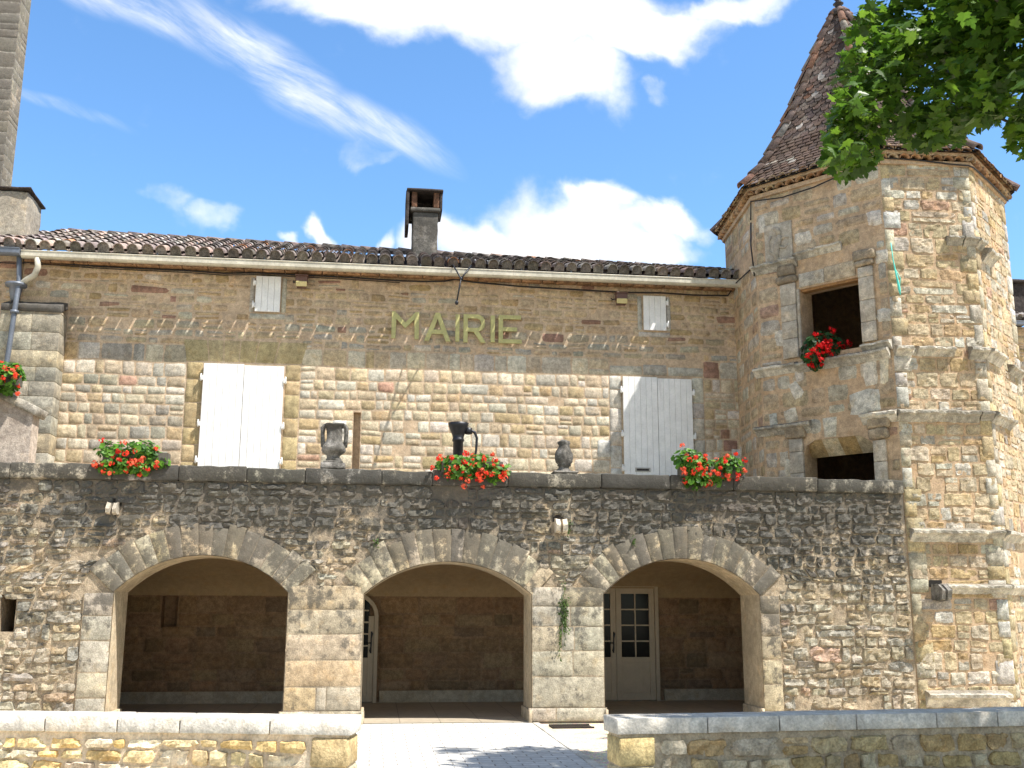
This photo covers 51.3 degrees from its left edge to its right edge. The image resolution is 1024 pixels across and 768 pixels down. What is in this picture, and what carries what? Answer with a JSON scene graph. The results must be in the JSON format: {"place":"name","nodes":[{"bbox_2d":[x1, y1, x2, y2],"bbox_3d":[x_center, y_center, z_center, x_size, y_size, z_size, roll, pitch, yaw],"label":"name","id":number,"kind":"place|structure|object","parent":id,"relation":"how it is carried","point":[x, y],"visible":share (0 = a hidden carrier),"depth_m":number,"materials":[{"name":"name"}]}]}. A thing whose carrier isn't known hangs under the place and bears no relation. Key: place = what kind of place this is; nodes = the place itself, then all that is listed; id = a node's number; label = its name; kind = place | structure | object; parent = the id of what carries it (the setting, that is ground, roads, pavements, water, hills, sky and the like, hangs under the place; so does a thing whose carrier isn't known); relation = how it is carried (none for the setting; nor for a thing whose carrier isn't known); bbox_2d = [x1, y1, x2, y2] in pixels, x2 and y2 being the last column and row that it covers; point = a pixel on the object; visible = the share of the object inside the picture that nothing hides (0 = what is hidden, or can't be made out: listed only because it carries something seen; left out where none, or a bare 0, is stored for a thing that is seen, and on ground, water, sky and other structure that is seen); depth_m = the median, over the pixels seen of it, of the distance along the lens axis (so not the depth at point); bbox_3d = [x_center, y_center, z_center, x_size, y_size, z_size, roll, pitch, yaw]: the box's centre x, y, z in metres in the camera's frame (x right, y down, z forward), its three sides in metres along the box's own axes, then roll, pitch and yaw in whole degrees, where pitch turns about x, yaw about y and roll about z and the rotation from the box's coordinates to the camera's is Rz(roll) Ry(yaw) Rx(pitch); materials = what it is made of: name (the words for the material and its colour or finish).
{"place":"outdoors","nodes":[
{"label":"outdoors","id":0,"kind":"place"},
{"bbox_2d":[0,0,30,186],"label":"church tower","id":1,"kind":"structure","parent":0,"point":[14,19],"depth_m":29.07,"materials":[{"name":"stone"}]},
{"bbox_2d":[0,393,47,462],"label":"stair wall","id":2,"kind":"structure","parent":0,"point":[19,421],"depth_m":17.37,"materials":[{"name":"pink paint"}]},
{"bbox_2d":[0,360,25,396],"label":"flower box","id":3,"kind":"object","parent":2,"relation":"on","point":[12,376],"visible":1,"depth_m":17.19,"materials":[{"name":"plant"}]},
{"bbox_2d":[119,700,744,723],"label":"arcade floor","id":4,"kind":"structure","parent":0,"point":[431,712],"depth_m":17.81,"materials":[{"name":"stone"}]},
{"bbox_2d":[355,723,593,767],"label":"paved path","id":5,"kind":"structure","parent":0,"point":[479,745],"depth_m":12.98,"materials":[{"name":"grey stone"}]},
{"bbox_2d":[11,0,1023,326],"label":"sky","id":6,"kind":"structure","parent":0,"point":[612,130],"materials":[{"name":"blue"}]},
{"bbox_2d":[542,700,627,767],"bbox_3d":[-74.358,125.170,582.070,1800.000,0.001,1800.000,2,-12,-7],"label":"ground","id":7,"kind":"structure","parent":0,"point":[591,743],"depth_m":14.08,"materials":[{"name":"grey concrete"}]},
{"bbox_2d":[0,186,61,365],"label":"neighbour house","id":8,"kind":"structure","parent":7,"relation":"on","point":[21,208],"depth_m":20.56,"materials":[{"name":"stone"}]},
{"bbox_2d":[0,710,360,767],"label":"wall","id":9,"kind":"structure","parent":7,"relation":"on","point":[65,739],"depth_m":7.44,"materials":[{"name":"stone"}]},
{"bbox_2d":[0,462,917,724],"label":"arcade","id":10,"kind":"object","parent":7,"relation":"on","point":[184,584],"visible":0.95,"depth_m":16.57,"materials":[{"name":"stone"}]},
{"bbox_2d":[91,438,170,478],"bbox_3d":[-5.674,1.117,15.915,1.146,0.620,0.548,2,-12,-7],"label":"flower box","id":11,"kind":"object","parent":10,"relation":"on","point":[140,460],"visible":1,"depth_m":15.81,"materials":[{"name":"plant"}]},
{"bbox_2d":[320,423,348,468],"bbox_3d":[-2.765,0.976,16.560,0.430,0.737,0.385,2,-12,-7],"label":"stone urn","id":12,"kind":"object","parent":10,"relation":"on","point":[334,446],"visible":0.96,"depth_m":16.47,"materials":[{"name":"grey stone"}]},
{"bbox_2d":[362,595,377,702],"bbox_3d":[-3.140,4.709,19.243,1.420,2.010,0.145,2,-12,-7],"label":"glazed door","id":13,"kind":"structure","parent":10,"relation":"attached to","point":[369,670],"depth_m":19.27,"materials":[{"name":"beige paint"}]},
{"bbox_2d":[362,600,373,701],"bbox_3d":[-3.142,4.799,19.236,1.274,1.810,0.050,2,-12,-7],"label":"door leaf","id":14,"kind":"structure","parent":13,"relation":"in","point":[367,672],"depth_m":19.26,"materials":[{"name":"beige paint"}]},
{"bbox_2d":[0,188,740,475],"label":"town hall","id":15,"kind":"structure","parent":10,"relation":"on","point":[259,371],"depth_m":20.44,"materials":[{"name":"stone"}]},
{"bbox_2d":[293,274,308,288],"bbox_3d":[-4.063,-1.957,20.464,0.307,0.235,0.290,2,-12,-7],"label":"flood light","id":16,"kind":"object","parent":15,"relation":"attached to","point":[301,281],"visible":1,"depth_m":20.35,"materials":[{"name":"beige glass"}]},
{"bbox_2d":[0,262,731,295],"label":"cable","id":17,"kind":"object","parent":15,"relation":"attached to","point":[236,273],"visible":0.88,"depth_m":20.61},
{"bbox_2d":[391,311,521,343],"bbox_3d":[-1.068,-1.094,20.733,2.534,0.574,0.035,2,-12,-7],"label":"building sign","id":18,"kind":"object","parent":15,"relation":"attached to","point":[414,317],"visible":1,"depth_m":20.73,"materials":[{"name":"gold metal"}]},
{"bbox_2d":[449,264,471,304],"bbox_3d":[-0.954,-1.880,20.305,0.455,0.975,0.725,2,-12,-7],"label":"iron bracket","id":19,"kind":"object","parent":15,"relation":"attached to","point":[460,278],"visible":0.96,"depth_m":20.11,"materials":[{"name":"grey metal"}]},
{"bbox_2d":[611,291,627,305],"bbox_3d":[2.137,-1.686,21.198,0.307,0.235,0.290,2,-12,-7],"label":"flood light","id":20,"kind":"object","parent":15,"relation":"attached to","point":[621,298],"visible":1,"depth_m":21.09,"materials":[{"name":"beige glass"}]},
{"bbox_2d":[448,421,477,455],"bbox_3d":[-0.838,1.345,17.808,0.492,1.408,0.346,-4,-13,20],"label":"water pump","id":21,"kind":"object","parent":10,"relation":"on","point":[459,430],"visible":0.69,"depth_m":17.84,"materials":[{"name":"metal"}]},
{"bbox_2d":[430,450,511,488],"bbox_3d":[-0.630,1.340,16.528,1.264,0.621,0.592,0,-12,1],"label":"flower box","id":22,"kind":"object","parent":10,"relation":"on","point":[472,466],"visible":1,"depth_m":16.42,"materials":[{"name":"plant"}]},
{"bbox_2d":[558,626,561,661],"bbox_3d":[0.730,3.924,16.116,0.082,0.542,0.117,-6,-14,28],"label":"wall plant","id":23,"kind":"object","parent":10,"relation":"attached to","point":[560,633],"depth_m":16.13,"materials":[{"name":"green plant"}]},
{"bbox_2d":[557,577,570,645],"bbox_3d":[0.794,3.466,16.232,0.211,1.030,0.119,2,-12,-7],"label":"wall plant","id":24,"kind":"object","parent":10,"relation":"attached to","point":[564,604],"depth_m":16.23,"materials":[{"name":"green plant"}]},
{"bbox_2d":[551,440,578,473],"bbox_3d":[0.827,1.171,16.978,0.403,0.549,0.402,2,-12,-7],"label":"broken vase","id":25,"kind":"object","parent":10,"relation":"on","point":[563,457],"visible":0.9,"depth_m":16.87,"materials":[{"name":"stone"}]},
{"bbox_2d":[567,520,572,537],"bbox_3d":[0.884,2.237,16.460,0.130,0.279,0.101,-7,-14,30],"label":"wall plant","id":26,"kind":"object","parent":10,"relation":"attached to","point":[569,523],"depth_m":16.47,"materials":[{"name":"green plant"}]},
{"bbox_2d":[604,586,660,700],"bbox_3d":[1.941,4.798,19.872,1.620,2.130,0.145,2,-12,-7],"label":"door frame","id":27,"kind":"structure","parent":10,"relation":"attached to","point":[631,636],"depth_m":19.90,"materials":[{"name":"beige paint"}]},
{"bbox_2d":[604,588,616,699],"bbox_3d":[1.572,4.820,19.833,0.734,2.047,0.050,2,-12,-7],"label":"door leaf","id":28,"kind":"structure","parent":27,"relation":"in","point":[609,596],"depth_m":19.85,"materials":[{"name":"beige paint"}]},
{"bbox_2d":[615,588,655,699],"bbox_3d":[2.306,4.842,19.923,0.734,2.047,0.050,2,-12,-7],"label":"door leaf","id":29,"kind":"structure","parent":27,"relation":"in","point":[635,630],"depth_m":19.91,"materials":[{"name":"beige paint"}]},
{"bbox_2d":[670,443,747,491],"bbox_3d":[3.147,1.334,16.992,1.246,0.790,0.589,0,-12,0],"label":"flower box","id":30,"kind":"object","parent":10,"relation":"on","point":[693,469],"visible":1,"depth_m":16.89,"materials":[{"name":"plant"}]},
{"bbox_2d":[532,722,603,767],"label":"path edging","id":31,"kind":"object","parent":7,"relation":"on","point":[580,754],"visible":0.54,"depth_m":12.96,"materials":[{"name":"grey concrete"}]},
{"bbox_2d":[549,724,593,728],"bbox_3d":[0.860,4.963,15.458,0.600,0.025,0.400,2,-12,-7],"label":"drain grate","id":32,"kind":"object","parent":7,"relation":"on","point":[568,726],"visible":1,"depth_m":15.32,"materials":[{"name":"grey metal"}]},
{"bbox_2d":[604,707,1023,767],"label":"wall","id":33,"kind":"structure","parent":7,"relation":"on","point":[983,737],"depth_m":7.74,"materials":[{"name":"stone"}]},
{"bbox_2d":[710,0,1023,708],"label":"stair tower","id":34,"kind":"structure","parent":7,"relation":"on","point":[916,387],"depth_m":18.36,"materials":[{"name":"stone"}]},
{"bbox_2d":[799,326,852,371],"bbox_3d":[5.441,-0.601,18.620,0.904,0.769,0.605,6,-13,-24],"label":"flower box","id":35,"kind":"object","parent":34,"relation":"on","point":[816,349],"visible":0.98,"depth_m":18.50,"materials":[{"name":"plant"}]},
{"bbox_2d":[736,157,1008,282],"bbox_3d":[6.647,-2.899,19.533,5.182,1.611,2.495,-3,-12,13],"label":"tower cable","id":36,"kind":"object","parent":34,"relation":"attached to","point":[984,177],"visible":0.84,"depth_m":19.45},
{"bbox_2d":[890,243,900,294],"bbox_3d":[6.522,-1.960,18.096,0.131,0.921,0.044,2,-12,-7],"label":"twine","id":37,"kind":"object","parent":34,"relation":"hanging from","point":[898,284],"visible":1,"depth_m":18.06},
{"bbox_2d":[815,0,1023,185],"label":"maple tree","id":38,"kind":"object","parent":7,"relation":"on","point":[958,43],"visible":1,"depth_m":10.06,"materials":[{"name":"green plant"}]},
{"bbox_2d":[1012,279,1023,398],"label":"house","id":39,"kind":"structure","parent":0,"point":[1018,290],"depth_m":34.13,"materials":[{"name":"stone"}]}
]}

